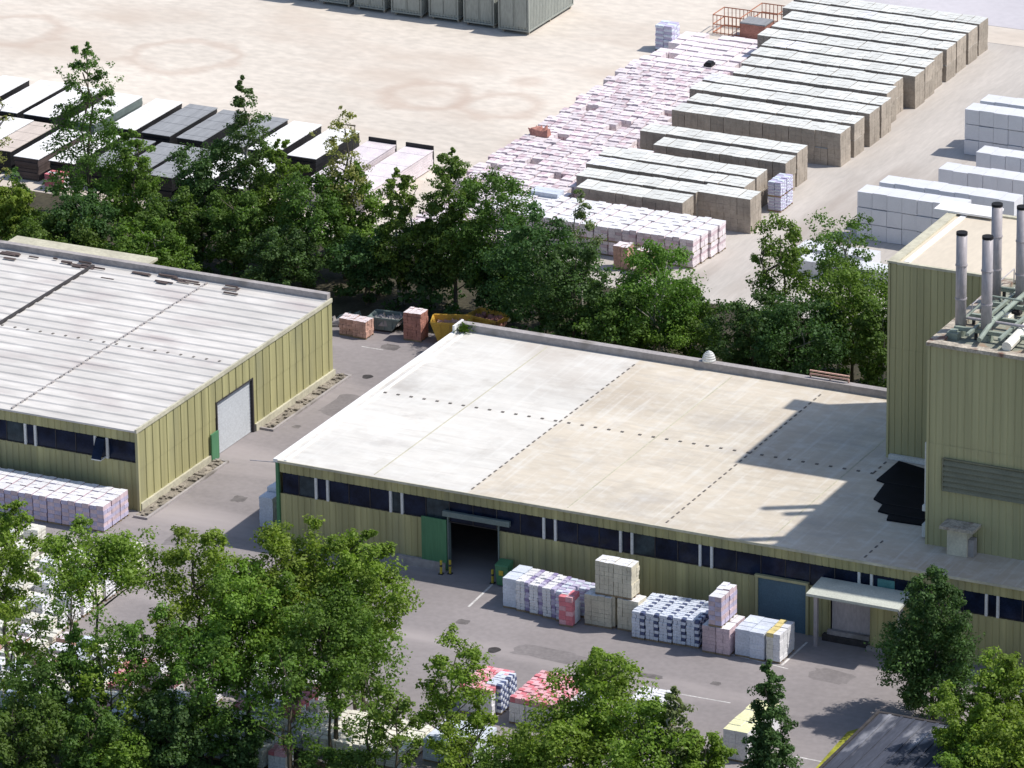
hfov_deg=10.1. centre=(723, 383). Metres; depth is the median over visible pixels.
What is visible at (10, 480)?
bagged pallet
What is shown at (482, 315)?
skip
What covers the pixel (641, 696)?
wrapped pallet
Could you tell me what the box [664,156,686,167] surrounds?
block pack
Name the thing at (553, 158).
pallet
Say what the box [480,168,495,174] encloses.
pallet
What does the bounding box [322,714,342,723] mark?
wrapped pallet
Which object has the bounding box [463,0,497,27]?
container
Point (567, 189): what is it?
pallet
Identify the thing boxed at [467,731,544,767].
broadleaf tree
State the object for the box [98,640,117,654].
wrapped pallet
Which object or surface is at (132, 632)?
broadleaf tree
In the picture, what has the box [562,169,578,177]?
pallet
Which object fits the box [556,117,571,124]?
pallet
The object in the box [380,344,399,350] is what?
asphalt patch
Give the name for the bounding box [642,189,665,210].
block pack
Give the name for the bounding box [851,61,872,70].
block pack
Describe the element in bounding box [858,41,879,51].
block pack
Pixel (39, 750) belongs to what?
broadleaf tree
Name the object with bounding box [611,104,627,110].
pallet
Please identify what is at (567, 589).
bagged pallet
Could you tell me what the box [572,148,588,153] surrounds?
pallet
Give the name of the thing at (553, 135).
pallet
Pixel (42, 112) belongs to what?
covered stack
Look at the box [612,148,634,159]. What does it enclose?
block pack
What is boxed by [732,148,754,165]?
block pack
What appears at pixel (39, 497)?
bagged pallet
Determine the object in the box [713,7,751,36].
wire rack
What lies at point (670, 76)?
pallet
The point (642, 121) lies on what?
pallet
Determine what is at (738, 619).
bagged pallet
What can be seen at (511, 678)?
bagged pallet
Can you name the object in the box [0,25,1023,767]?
ground
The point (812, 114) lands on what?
block pack
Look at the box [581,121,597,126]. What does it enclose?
pallet
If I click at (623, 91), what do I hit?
pallet
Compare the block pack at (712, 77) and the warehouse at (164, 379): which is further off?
the block pack at (712, 77)
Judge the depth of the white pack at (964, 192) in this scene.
452.29 m
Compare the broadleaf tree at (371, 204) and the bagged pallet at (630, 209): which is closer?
the broadleaf tree at (371, 204)
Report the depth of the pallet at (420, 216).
455.97 m
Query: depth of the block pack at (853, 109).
474.95 m
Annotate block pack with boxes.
[576,167,599,186]
[576,179,599,199]
[586,156,608,168]
[589,181,612,201]
[590,169,613,181]
[599,146,621,157]
[599,158,621,170]
[602,183,625,204]
[603,171,626,183]
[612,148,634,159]
[612,160,635,172]
[616,174,639,185]
[616,185,639,205]
[624,150,647,161]
[625,162,648,174]
[629,187,652,207]
[630,175,652,187]
[638,152,660,163]
[639,164,660,176]
[640,123,662,148]
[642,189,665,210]
[643,177,665,188]
[651,154,674,165]
[652,166,675,177]
[653,125,675,143]
[653,137,675,154]
[656,179,679,190]
[656,191,679,210]
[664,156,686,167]
[665,168,688,180]
[666,127,689,138]
[667,139,688,156]
[669,193,693,214]
[670,181,692,192]
[672,103,694,127]
[678,158,699,168]
[678,169,701,181]
[679,129,701,140]
[680,141,701,157]
[683,183,705,209]
[685,104,706,129]
[687,93,708,104]
[689,81,711,96]
[690,160,713,171]
[691,172,714,183]
[692,131,714,142]
[693,143,715,159]
[698,106,719,130]
[698,183,720,210]
[698,209,710,216]
[699,95,720,106]
[702,73,724,82]
[702,83,723,95]
[704,162,726,172]
[704,173,727,184]
[705,132,727,144]
[706,145,728,161]
[710,186,733,212]
[710,211,723,219]
[711,108,732,132]
[712,97,734,107]
[715,75,736,84]
[715,85,737,96]
[717,164,740,175]
[718,134,740,146]
[719,175,741,186]
[720,146,741,163]
[723,187,746,214]
[724,99,746,109]
[724,110,746,134]
[724,213,737,231]
[727,76,749,86]
[728,87,750,98]
[730,165,753,177]
[731,177,754,190]
[732,136,753,148]
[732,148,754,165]
[733,66,754,76]
[736,112,758,136]
[737,101,759,111]
[737,190,760,216]
[737,210,760,233]
[740,78,762,88]
[741,56,762,66]
[741,88,762,100]
[744,168,766,191]
[745,138,767,149]
[746,68,767,78]
[746,150,768,167]
[749,113,772,138]
[751,47,772,56]
[751,102,772,113]
[753,80,774,90]
[753,90,775,102]
[754,58,775,68]
[757,28,778,48]
[757,140,779,151]
[759,69,780,80]
[759,152,781,178]
[761,38,782,47]
[761,186,767,207]
[763,49,784,58]
[763,104,785,115]
[763,115,784,140]
[766,82,787,91]
[767,60,788,69]
[767,92,788,104]
[770,30,790,38]
[771,20,792,29]
[771,71,793,82]
[771,142,793,153]
[773,40,794,49]
[773,154,795,176]
[775,50,796,60]
[776,117,797,142]
[777,106,798,116]
[778,83,800,93]
[779,61,800,71]
[779,94,801,105]
[782,1,802,17]
[782,11,802,20]
[782,31,803,40]
[783,21,804,31]
[784,73,805,83]
[784,143,807,169]
[786,41,807,51]
[788,52,809,62]
[789,108,811,118]
[789,119,811,143]
[791,63,812,73]
[791,85,813,95]
[792,95,814,107]
[793,174,794,190]
[794,13,815,22]
[795,3,815,12]
[795,33,816,42]
[795,163,806,186]
[796,23,817,32]
[797,74,818,85]
[799,43,819,53]
[801,54,822,64]
[801,121,822,146]
[802,109,824,120]
[804,65,825,75]
[804,87,825,97]
[805,98,826,109]
[806,0,820,3]
[807,4,828,14]
[807,14,827,23]
[807,35,828,44]
[807,146,813,163]
[809,24,829,34]
[810,76,830,87]
[811,45,832,55]
[813,56,834,66]
[814,147,827,165]
[815,111,837,122]
[815,122,837,147]
[817,67,838,77]
[817,89,839,98]
[818,0,835,5]
[818,99,839,111]
[819,16,839,25]
[820,6,840,16]
[820,37,840,45]
[821,26,841,36]
[823,78,844,89]
[824,47,845,56]
[826,57,847,67]
[827,125,850,150]
[828,113,850,124]
[828,143,850,166]
[830,68,851,78]
[830,91,851,100]
[831,0,849,7]
[831,101,852,113]
[832,8,852,17]
[832,18,852,27]
[832,38,852,47]
[833,28,854,38]
[835,79,857,90]
[837,49,857,58]
[839,59,859,69]
[842,115,863,140]
[843,0,862,8]
[843,70,865,80]
[843,92,864,102]
[844,9,865,19]
[844,20,865,29]
[844,103,865,114]
[845,40,865,49]
[846,29,866,39]
[848,81,870,93]
[849,50,869,60]
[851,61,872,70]
[851,134,863,157]
[855,1,875,10]
[855,72,876,82]
[856,94,877,104]
[857,11,877,20]
[857,21,877,30]
[857,105,879,130]
[858,31,879,41]
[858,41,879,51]
[861,83,882,94]
[862,52,883,61]
[864,62,885,73]
[864,123,879,146]
[867,3,887,12]
[868,74,889,83]
[869,13,889,22]
[869,23,889,32]
[869,96,890,121]
[870,43,890,52]
[871,33,891,43]
[874,85,896,106]
[875,53,895,63]
[877,64,897,74]
[879,115,890,137]
[880,4,899,13]
[881,14,901,24]
[881,75,902,97]
[882,24,902,34]
[883,45,903,54]
[884,35,904,44]
[887,55,908,65]
[890,66,911,76]
[891,104,895,122]
[892,6,912,15]
[894,16,915,25]
[894,26,914,35]
[896,36,917,46]
[896,46,916,56]
[896,94,902,114]
[900,57,920,67]
[903,68,924,92]
[903,86,924,108]
[905,7,924,17]
[906,18,926,27]
[907,28,927,37]
[908,48,929,57]
[909,38,929,48]
[913,59,934,82]
[917,9,937,18]
[918,19,938,29]
[920,30,940,39]
[921,40,942,49]
[921,50,942,72]
[924,78,933,99]
[929,11,949,20]
[931,21,951,30]
[932,31,952,40]
[934,41,955,65]
[934,69,941,89]
[941,12,962,22]
[942,59,955,81]
[944,22,964,32]
[945,33,965,56]
[954,14,974,23]
[955,51,965,72]
[956,24,977,47]
[966,42,977,64]
[967,16,987,39]
[977,34,987,55]
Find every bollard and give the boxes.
[438,560,443,574]
[447,560,452,574]
[489,569,495,583]
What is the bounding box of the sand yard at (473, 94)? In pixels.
[0,0,1023,236]
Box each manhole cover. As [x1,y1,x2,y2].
[362,375,372,378]
[488,647,500,652]
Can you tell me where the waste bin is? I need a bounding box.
[494,558,513,585]
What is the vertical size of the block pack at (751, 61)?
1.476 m
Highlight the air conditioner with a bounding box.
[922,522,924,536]
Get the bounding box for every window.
[0,419,23,442]
[27,424,33,444]
[37,426,93,454]
[97,436,105,456]
[109,438,135,462]
[283,473,314,498]
[318,479,325,499]
[329,480,388,510]
[392,491,400,513]
[404,493,541,537]
[545,518,553,539]
[557,520,618,551]
[622,531,630,553]
[633,533,698,565]
[702,545,709,566]
[713,547,857,584]
[861,572,869,584]
[873,575,984,614]
[878,578,894,588]
[988,595,995,616]
[999,597,1023,621]
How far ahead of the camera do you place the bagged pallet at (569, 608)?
382.07 m
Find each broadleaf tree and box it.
[0,98,14,181]
[0,177,39,238]
[0,205,57,240]
[0,498,49,664]
[0,564,124,718]
[0,604,55,727]
[0,653,91,761]
[0,693,74,767]
[26,210,107,248]
[28,513,169,703]
[40,41,132,218]
[43,188,120,249]
[45,622,109,751]
[49,698,134,767]
[62,642,155,748]
[86,726,161,767]
[90,128,168,239]
[97,216,201,271]
[102,600,192,726]
[121,689,218,767]
[129,186,206,263]
[140,524,252,706]
[159,622,267,766]
[164,138,239,259]
[173,555,297,717]
[197,186,272,276]
[206,708,278,767]
[210,75,276,255]
[227,514,341,704]
[235,224,329,288]
[242,138,313,233]
[242,637,339,767]
[266,580,412,747]
[267,166,351,284]
[294,528,424,711]
[295,745,383,767]
[308,105,374,278]
[318,160,386,268]
[324,228,400,304]
[331,663,404,765]
[358,167,435,304]
[364,685,425,767]
[382,215,461,299]
[404,623,498,767]
[414,147,492,310]
[427,711,508,767]
[442,164,541,309]
[456,243,540,312]
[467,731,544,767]
[476,199,585,333]
[488,689,616,767]
[532,237,611,339]
[536,646,658,765]
[560,694,699,767]
[566,189,606,304]
[572,288,665,349]
[598,237,711,351]
[639,287,732,357]
[649,686,702,767]
[678,729,738,767]
[698,289,798,371]
[737,659,804,767]
[745,211,819,327]
[745,292,854,377]
[789,257,887,382]
[804,207,880,367]
[848,294,887,386]
[864,564,985,721]
[923,679,1007,766]
[933,741,994,767]
[962,703,1023,767]
[968,646,1023,749]
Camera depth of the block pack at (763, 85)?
480.67 m
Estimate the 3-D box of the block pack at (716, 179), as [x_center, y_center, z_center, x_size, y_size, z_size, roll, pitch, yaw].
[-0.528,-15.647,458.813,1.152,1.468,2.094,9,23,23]
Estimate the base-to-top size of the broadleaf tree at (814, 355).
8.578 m
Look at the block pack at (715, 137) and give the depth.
467.79 m
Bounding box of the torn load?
[528,125,550,137]
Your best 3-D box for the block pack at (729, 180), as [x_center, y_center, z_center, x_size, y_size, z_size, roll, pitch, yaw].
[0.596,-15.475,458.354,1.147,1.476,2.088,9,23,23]
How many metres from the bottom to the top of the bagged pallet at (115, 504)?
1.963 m
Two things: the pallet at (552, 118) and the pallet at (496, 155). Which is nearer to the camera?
the pallet at (496, 155)
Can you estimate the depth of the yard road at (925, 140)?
469.48 m
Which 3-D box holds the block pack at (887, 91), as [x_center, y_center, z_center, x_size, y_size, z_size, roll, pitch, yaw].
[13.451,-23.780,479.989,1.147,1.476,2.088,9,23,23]
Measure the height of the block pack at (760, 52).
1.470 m
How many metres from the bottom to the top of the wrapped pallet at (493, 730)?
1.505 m
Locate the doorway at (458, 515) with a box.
[442,510,510,570]
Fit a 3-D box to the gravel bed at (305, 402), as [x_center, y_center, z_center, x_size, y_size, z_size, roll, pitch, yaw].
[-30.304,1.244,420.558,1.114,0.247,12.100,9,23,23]
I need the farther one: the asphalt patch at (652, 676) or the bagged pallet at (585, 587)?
the bagged pallet at (585, 587)
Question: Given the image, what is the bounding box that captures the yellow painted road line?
[816,728,858,767]
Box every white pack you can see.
[797,240,816,255]
[798,253,818,276]
[812,242,827,254]
[812,256,824,277]
[842,247,862,259]
[856,249,880,262]
[857,184,880,207]
[857,206,871,223]
[857,223,871,239]
[859,261,881,285]
[872,187,894,210]
[872,209,886,226]
[872,225,886,241]
[873,264,887,284]
[879,175,902,187]
[887,189,910,212]
[887,211,901,228]
[887,227,901,244]
[894,177,917,189]
[902,191,925,214]
[902,213,917,230]
[902,229,916,244]
[909,179,932,192]
[917,193,940,216]
[917,215,932,231]
[925,181,947,194]
[932,196,955,217]
[938,162,961,183]
[939,184,962,196]
[953,165,975,185]
[953,197,970,203]
[954,186,977,198]
[964,139,978,155]
[965,103,986,124]
[965,123,979,140]
[968,167,990,187]
[969,188,992,204]
[976,145,998,167]
[979,105,1000,126]
[979,126,993,142]
[979,141,993,148]
[980,94,1002,105]
[983,168,1005,190]
[984,190,1007,206]
[990,148,1012,169]
[993,128,1007,144]
[993,143,1007,148]
[994,106,1016,128]
[995,96,1016,106]
[997,170,1020,192]
[999,193,1022,215]
[1005,150,1023,171]
[1008,109,1023,130]
[1008,130,1022,145]
[1008,145,1022,150]
[1009,98,1023,108]
[1013,173,1023,195]
[1020,156,1023,172]
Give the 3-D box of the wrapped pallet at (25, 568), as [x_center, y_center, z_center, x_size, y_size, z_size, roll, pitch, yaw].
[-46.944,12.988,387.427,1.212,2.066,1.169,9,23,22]
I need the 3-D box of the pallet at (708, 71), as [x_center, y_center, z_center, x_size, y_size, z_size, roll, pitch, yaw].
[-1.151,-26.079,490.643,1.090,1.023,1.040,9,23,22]
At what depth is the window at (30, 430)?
403.02 m
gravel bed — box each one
[133,459,228,519]
[260,372,351,431]
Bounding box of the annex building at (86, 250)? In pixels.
[9,236,157,263]
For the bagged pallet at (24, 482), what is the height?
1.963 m
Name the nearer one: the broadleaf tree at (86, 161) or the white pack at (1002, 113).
the broadleaf tree at (86, 161)
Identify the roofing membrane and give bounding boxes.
[874,461,924,525]
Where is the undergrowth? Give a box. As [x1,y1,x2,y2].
[1,166,886,387]
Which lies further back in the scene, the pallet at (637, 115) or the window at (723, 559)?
the pallet at (637, 115)
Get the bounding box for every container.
[319,0,353,6]
[354,0,390,12]
[391,0,428,17]
[428,0,462,21]
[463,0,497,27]
[498,0,573,34]
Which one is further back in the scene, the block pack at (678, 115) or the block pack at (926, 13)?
the block pack at (926, 13)
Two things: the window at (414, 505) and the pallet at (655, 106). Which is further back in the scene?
the pallet at (655, 106)
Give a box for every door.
[210,430,219,459]
[215,378,254,452]
[357,0,381,5]
[393,0,418,10]
[421,515,447,569]
[431,0,455,15]
[466,0,491,20]
[501,0,526,27]
[754,573,808,634]
[822,601,869,647]
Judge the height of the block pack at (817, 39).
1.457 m
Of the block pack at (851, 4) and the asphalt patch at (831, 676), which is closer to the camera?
the asphalt patch at (831, 676)
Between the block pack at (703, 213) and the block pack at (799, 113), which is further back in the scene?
the block pack at (799, 113)
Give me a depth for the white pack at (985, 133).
471.65 m
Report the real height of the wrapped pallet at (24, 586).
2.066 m
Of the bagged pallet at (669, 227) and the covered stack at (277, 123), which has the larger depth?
the covered stack at (277, 123)
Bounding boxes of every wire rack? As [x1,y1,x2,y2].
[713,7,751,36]
[751,3,784,24]
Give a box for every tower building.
[886,200,1016,464]
[922,202,1023,622]
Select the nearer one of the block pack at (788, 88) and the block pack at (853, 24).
the block pack at (788, 88)
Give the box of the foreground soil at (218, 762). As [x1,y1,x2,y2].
[0,688,329,767]
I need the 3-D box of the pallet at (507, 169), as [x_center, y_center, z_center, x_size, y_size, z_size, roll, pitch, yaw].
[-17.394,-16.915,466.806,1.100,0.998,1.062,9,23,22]
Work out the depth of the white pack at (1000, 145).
471.47 m
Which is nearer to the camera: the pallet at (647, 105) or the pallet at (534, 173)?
the pallet at (534, 173)
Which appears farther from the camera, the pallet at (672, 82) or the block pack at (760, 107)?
the pallet at (672, 82)
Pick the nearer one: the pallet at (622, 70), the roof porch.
the roof porch
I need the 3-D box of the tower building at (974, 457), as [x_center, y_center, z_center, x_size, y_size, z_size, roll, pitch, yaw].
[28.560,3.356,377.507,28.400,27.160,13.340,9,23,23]
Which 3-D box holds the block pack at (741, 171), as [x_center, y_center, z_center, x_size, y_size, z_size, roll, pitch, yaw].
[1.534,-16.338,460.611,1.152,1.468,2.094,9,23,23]
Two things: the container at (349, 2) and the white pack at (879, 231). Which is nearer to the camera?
the white pack at (879, 231)
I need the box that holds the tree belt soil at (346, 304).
[0,186,886,385]
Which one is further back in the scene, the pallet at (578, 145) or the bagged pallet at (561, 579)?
the pallet at (578, 145)
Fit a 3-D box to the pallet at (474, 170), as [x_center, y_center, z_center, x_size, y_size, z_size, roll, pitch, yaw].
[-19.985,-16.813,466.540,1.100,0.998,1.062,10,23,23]
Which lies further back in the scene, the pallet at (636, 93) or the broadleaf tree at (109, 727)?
the pallet at (636, 93)
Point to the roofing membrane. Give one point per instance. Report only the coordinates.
(899, 496)
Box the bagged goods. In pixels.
[639,31,756,75]
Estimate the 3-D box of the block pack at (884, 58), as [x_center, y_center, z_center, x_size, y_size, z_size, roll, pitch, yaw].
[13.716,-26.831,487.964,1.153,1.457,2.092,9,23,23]
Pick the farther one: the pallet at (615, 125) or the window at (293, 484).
the pallet at (615, 125)
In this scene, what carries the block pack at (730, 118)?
on the block pack
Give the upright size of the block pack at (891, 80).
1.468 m
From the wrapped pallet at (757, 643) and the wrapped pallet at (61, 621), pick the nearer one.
the wrapped pallet at (757, 643)
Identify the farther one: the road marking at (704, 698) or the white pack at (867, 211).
the white pack at (867, 211)
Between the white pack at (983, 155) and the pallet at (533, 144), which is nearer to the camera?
the white pack at (983, 155)
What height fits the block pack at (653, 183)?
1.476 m
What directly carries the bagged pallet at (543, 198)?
on the bagged pallet
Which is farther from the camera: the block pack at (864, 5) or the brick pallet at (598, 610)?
the block pack at (864, 5)
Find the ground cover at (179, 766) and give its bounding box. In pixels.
[10,754,222,767]
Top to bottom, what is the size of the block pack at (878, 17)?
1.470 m
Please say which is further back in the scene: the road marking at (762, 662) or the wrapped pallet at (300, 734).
the road marking at (762, 662)
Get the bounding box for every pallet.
[0,468,14,476]
[0,476,19,483]
[0,482,10,513]
[0,621,18,635]
[0,647,22,660]
[0,656,4,670]
[0,689,4,708]
[4,484,24,515]
[4,689,25,708]
[5,580,27,598]
[7,470,28,478]
[7,660,31,674]
[8,635,29,654]
[10,561,32,579]
[13,529,23,541]
[14,479,34,486]
[15,612,38,625]
[17,542,38,560]
[17,624,37,638]
[18,487,39,518]
[21,473,42,479]
[23,523,45,541]
[24,638,48,663]
[26,591,44,599]
[27,481,48,488]
[27,582,34,591]
[27,594,50,614]
[31,561,38,571]
[32,489,53,522]
[33,614,56,631]
[34,553,45,561]
[34,575,55,595]
[35,475,56,483]
[37,628,61,646]
[39,556,61,573]
[42,484,62,491]
[44,170,69,187]
[46,605,68,630]
[47,492,67,524]
[48,642,68,653]
[50,478,70,485]
[50,669,65,686]
[55,486,76,493]
[56,592,80,625]
[56,631,75,645]
[60,682,77,695]
[61,494,81,526]
[64,480,84,488]
[65,646,88,659]
[70,489,90,496]
[75,497,95,529]
[78,483,98,491]
[80,592,92,617]
[84,491,105,499]
[88,581,102,608]
[89,499,111,532]
[90,650,111,663]
[92,485,113,493]
[92,572,115,600]
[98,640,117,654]
[98,690,120,705]
[99,494,120,526]
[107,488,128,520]
[107,679,133,696]
[109,704,133,731]
[110,655,128,666]
[114,667,137,688]
[128,710,149,734]
[134,541,146,574]
[148,661,167,684]
[166,675,183,689]
[167,690,190,708]
[187,673,208,691]
[204,734,228,760]
[206,679,221,703]
[234,698,257,712]
[240,686,262,701]
[250,742,271,767]
[251,714,268,721]
[254,703,279,716]
[258,732,281,746]
[259,491,276,528]
[263,693,281,716]
[265,717,287,742]
[267,482,275,492]
[268,742,293,767]
[283,698,305,722]
[284,722,309,749]
[295,710,319,727]
[300,690,314,710]
[302,728,324,753]
[306,684,323,700]
[307,700,325,717]
[311,722,333,731]
[319,731,341,755]
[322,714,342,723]
[331,724,348,734]
[332,709,351,716]
[335,735,356,752]
[338,717,358,726]
[339,313,358,336]
[344,729,366,738]
[346,710,367,718]
[352,316,373,339]
[352,738,371,751]
[370,741,389,766]
[385,746,407,767]
[388,727,408,734]
[400,719,412,728]
[401,739,417,761]
[403,307,428,342]
[404,730,425,756]
[409,217,425,223]
[412,724,433,735]
[416,211,428,218]
[423,732,441,763]
[440,738,455,766]
[453,177,466,191]
[459,681,481,713]
[459,742,479,767]
[466,167,482,175]
[466,173,481,179]
[467,732,487,749]
[473,162,490,168]
[474,725,496,751]
[475,672,488,682]
[476,682,496,714]
[477,666,498,674]
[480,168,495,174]
[486,158,502,170]
[486,677,508,714]
[488,152,504,159]
[493,668,514,675]
[494,671,516,703]
[496,148,512,154]
[496,171,508,177]
[498,160,514,170]
[500,155,515,161]
[500,166,515,172]
[503,571,522,609]
[504,144,520,150]
[507,150,523,157]
[508,173,521,178]
[509,690,530,723]
[511,139,526,144]
[511,162,527,168]
[512,168,527,173]
[512,565,532,573]
[513,156,529,163]
[515,196,533,201]
[516,145,532,151]
[516,574,535,612]
[518,174,533,180]
[518,684,538,692]
[519,134,535,141]
[520,152,536,163]
[520,179,533,186]
[523,141,538,147]
[524,164,541,170]
[524,169,539,177]
[525,568,544,577]
[525,692,547,728]
[526,677,545,685]
[528,148,544,154]
[529,198,547,204]
[529,578,549,615]
[530,182,546,187]
[531,137,546,141]
[531,177,546,182]
[531,186,563,198]
[532,154,548,164]
[534,670,551,678]
[534,685,554,697]
[535,142,550,148]
[535,205,551,211]
[537,166,553,172]
[537,172,553,178]
[537,196,551,199]
[538,121,554,126]
[538,160,553,166]
[538,212,557,230]
[538,571,558,581]
[542,133,557,138]
[542,149,557,155]
[542,582,562,619]
[542,680,563,690]
[542,697,565,725]
[543,178,559,184]
[543,200,560,207]
[544,115,560,121]
[544,137,560,145]
[545,156,561,161]
[545,184,559,188]
[546,207,565,214]
[548,145,564,150]
[549,127,562,132]
[549,167,565,180]
[550,690,572,710]
[551,122,566,128]
[551,161,567,168]
[551,195,569,203]
[551,574,571,584]
[552,215,571,231]
[553,151,569,157]
[555,181,571,186]
[555,585,575,621]
[556,112,571,117]
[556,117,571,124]
[556,140,572,146]
[556,203,575,209]
[557,186,571,192]
[558,130,573,140]
[558,157,573,164]
[559,107,575,113]
[559,590,580,627]
[560,146,576,153]
[560,210,573,215]
[560,683,578,699]
[561,175,575,181]
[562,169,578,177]
[563,124,578,130]
[564,164,580,169]
[564,192,571,197]
[565,198,584,204]
[565,578,584,590]
[566,136,582,142]
[566,216,582,236]
[567,153,583,158]
[568,114,584,120]
[568,120,583,125]
[568,182,575,197]
[569,142,585,148]
[570,103,585,110]
[570,131,586,136]
[570,159,586,164]
[570,205,586,210]
[571,110,586,114]
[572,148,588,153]
[575,98,590,110]
[575,126,591,132]
[576,94,591,99]
[576,165,585,170]
[578,138,594,143]
[579,154,595,161]
[579,200,597,205]
[579,582,594,617]
[580,219,599,238]
[581,116,596,121]
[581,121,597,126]
[581,143,597,151]
[582,133,598,138]
[582,211,593,219]
[584,110,600,116]
[584,587,612,628]
[585,206,602,214]
[586,89,602,95]
[586,150,601,155]
[587,101,603,111]
[588,128,604,134]
[589,95,604,101]
[589,214,608,220]
[591,85,606,90]
[591,139,606,145]
[592,123,608,129]
[593,117,608,123]
[594,145,607,150]
[594,201,611,209]
[594,221,612,241]
[595,107,610,112]
[595,135,610,140]
[595,555,620,596]
[597,113,612,118]
[597,241,608,255]
[598,91,613,97]
[598,103,614,107]
[598,209,617,215]
[600,130,616,137]
[601,97,617,103]
[602,141,618,146]
[603,75,618,84]
[603,81,619,87]
[603,87,618,93]
[603,216,620,222]
[605,120,621,130]
[607,108,622,114]
[607,204,626,211]
[608,115,623,120]
[608,136,624,142]
[608,222,627,242]
[608,242,616,256]
[610,93,626,99]
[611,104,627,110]
[612,99,628,104]
[612,597,617,627]
[613,131,628,137]
[613,211,630,217]
[613,241,633,270]
[613,558,639,599]
[615,68,630,75]
[615,73,629,77]
[615,78,631,83]
[615,84,631,88]
[615,88,631,93]
[616,143,632,148]
[617,127,633,133]
[617,217,635,225]
[617,594,645,631]
[619,111,634,116]
[620,116,636,127]
[620,138,636,147]
[621,206,639,212]
[622,225,642,245]
[623,94,638,100]
[624,105,639,111]
[625,63,640,68]
[626,100,641,106]
[626,133,639,148]
[626,212,645,220]
[627,69,642,74]
[627,74,642,79]
[628,80,642,85]
[628,85,642,90]
[628,90,643,95]
[628,148,653,152]
[628,693,649,727]
[629,59,643,63]
[630,122,645,128]
[630,129,640,133]
[631,605,650,639]
[632,111,647,118]
[632,220,650,227]
[633,118,649,123]
[635,96,650,102]
[635,207,653,215]
[636,246,653,274]
[637,66,651,71]
[637,103,652,107]
[637,107,651,112]
[637,227,655,246]
[637,686,657,696]
[640,71,655,76]
[640,76,655,81]
[640,80,655,86]
[640,91,655,98]
[640,599,657,606]
[641,61,656,67]
[641,86,656,91]
[641,215,660,222]
[644,114,659,119]
[645,222,664,228]
[645,607,664,641]
[646,119,661,124]
[646,593,664,601]
[647,99,663,103]
[647,695,665,732]
[648,109,664,114]
[649,67,665,72]
[650,103,665,109]
[650,210,668,217]
[651,78,666,83]
[651,83,667,88]
[651,229,670,248]
[652,73,666,78]
[652,89,668,94]
[652,94,668,99]
[653,601,671,608]
[653,689,672,724]
[655,20,679,50]
[655,217,674,223]
[656,115,671,122]
[659,609,677,644]
[660,100,675,105]
[660,122,671,125]
[660,224,678,231]
[660,595,678,603]
[661,106,674,116]
[662,69,677,73]
[663,85,678,89]
[663,212,682,218]
[664,73,679,79]
[664,79,678,85]
[665,90,680,95]
[665,95,680,101]
[665,232,685,251]
[666,64,681,69]
[667,603,685,611]
[670,219,688,227]
[672,611,691,646]
[673,597,691,605]
[674,71,688,75]
[674,227,693,233]
[675,86,689,92]
[676,76,691,81]
[676,81,691,86]
[677,91,689,97]
[677,97,688,102]
[678,66,693,72]
[678,214,696,221]
[680,234,699,254]
[681,249,699,268]
[681,605,698,613]
[683,222,703,228]
[685,72,699,77]
[686,613,705,648]
[687,599,705,607]
[688,77,701,82]
[688,229,707,249]
[690,67,705,73]
[692,217,711,223]
[694,607,708,620]
[697,73,709,78]
[698,224,717,244]
[699,244,707,263]
[701,601,708,608]
[702,69,717,73]
[702,619,715,653]
[706,219,725,238]
[708,239,717,258]
[708,589,728,627]
[716,582,736,620]
[716,622,736,656]
[717,71,729,74]
[717,234,725,253]
[723,719,757,762]
[729,615,744,625]
[734,709,757,723]
[735,621,756,657]
[743,615,764,624]
[745,700,779,731]
[749,625,770,661]
[758,618,778,627]
[766,626,787,663]
[767,177,786,197]
[768,194,786,212]
[774,619,794,656]
[775,173,792,192]
[786,189,792,207]
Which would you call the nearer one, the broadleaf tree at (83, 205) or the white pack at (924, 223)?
the broadleaf tree at (83, 205)
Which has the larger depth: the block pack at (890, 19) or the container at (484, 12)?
the container at (484, 12)
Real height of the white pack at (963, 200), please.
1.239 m
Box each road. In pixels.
[530,43,1023,321]
[862,0,1023,29]
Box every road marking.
[468,584,492,606]
[678,693,729,702]
[731,654,787,668]
[781,642,807,664]
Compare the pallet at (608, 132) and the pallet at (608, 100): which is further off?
the pallet at (608, 100)
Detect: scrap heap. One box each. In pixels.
[332,316,338,326]
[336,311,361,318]
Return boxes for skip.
[367,309,402,332]
[430,314,472,340]
[467,307,509,326]
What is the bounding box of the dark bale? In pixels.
[704,60,714,67]
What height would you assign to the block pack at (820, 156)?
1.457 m
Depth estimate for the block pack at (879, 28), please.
495.55 m
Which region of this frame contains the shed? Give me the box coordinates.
[819,711,1011,767]
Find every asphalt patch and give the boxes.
[162,533,198,546]
[231,495,247,501]
[318,394,360,416]
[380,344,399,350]
[455,619,469,624]
[510,644,587,663]
[640,673,662,678]
[710,681,720,685]
[808,668,855,684]
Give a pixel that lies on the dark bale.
(710, 63)
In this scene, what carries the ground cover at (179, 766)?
on the foreground soil at (218, 762)
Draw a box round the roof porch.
[939,519,980,557]
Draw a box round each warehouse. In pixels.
[0,240,335,511]
[250,319,1023,668]
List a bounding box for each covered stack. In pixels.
[0,75,29,101]
[0,80,67,118]
[0,117,33,139]
[0,121,57,171]
[14,129,84,180]
[24,86,103,129]
[49,132,119,184]
[69,92,142,137]
[91,138,155,187]
[111,98,182,142]
[117,142,186,191]
[141,104,217,145]
[148,147,209,198]
[176,109,247,148]
[180,152,249,203]
[218,158,287,201]
[221,116,288,153]
[248,121,321,166]
[287,128,359,177]
[306,136,396,203]
[347,142,433,211]
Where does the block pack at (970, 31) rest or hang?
on the block pack at (971, 53)
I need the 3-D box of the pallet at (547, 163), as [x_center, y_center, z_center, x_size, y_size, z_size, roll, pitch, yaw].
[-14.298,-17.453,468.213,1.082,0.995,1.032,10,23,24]
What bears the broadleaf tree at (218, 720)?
on the foreground soil at (218, 762)

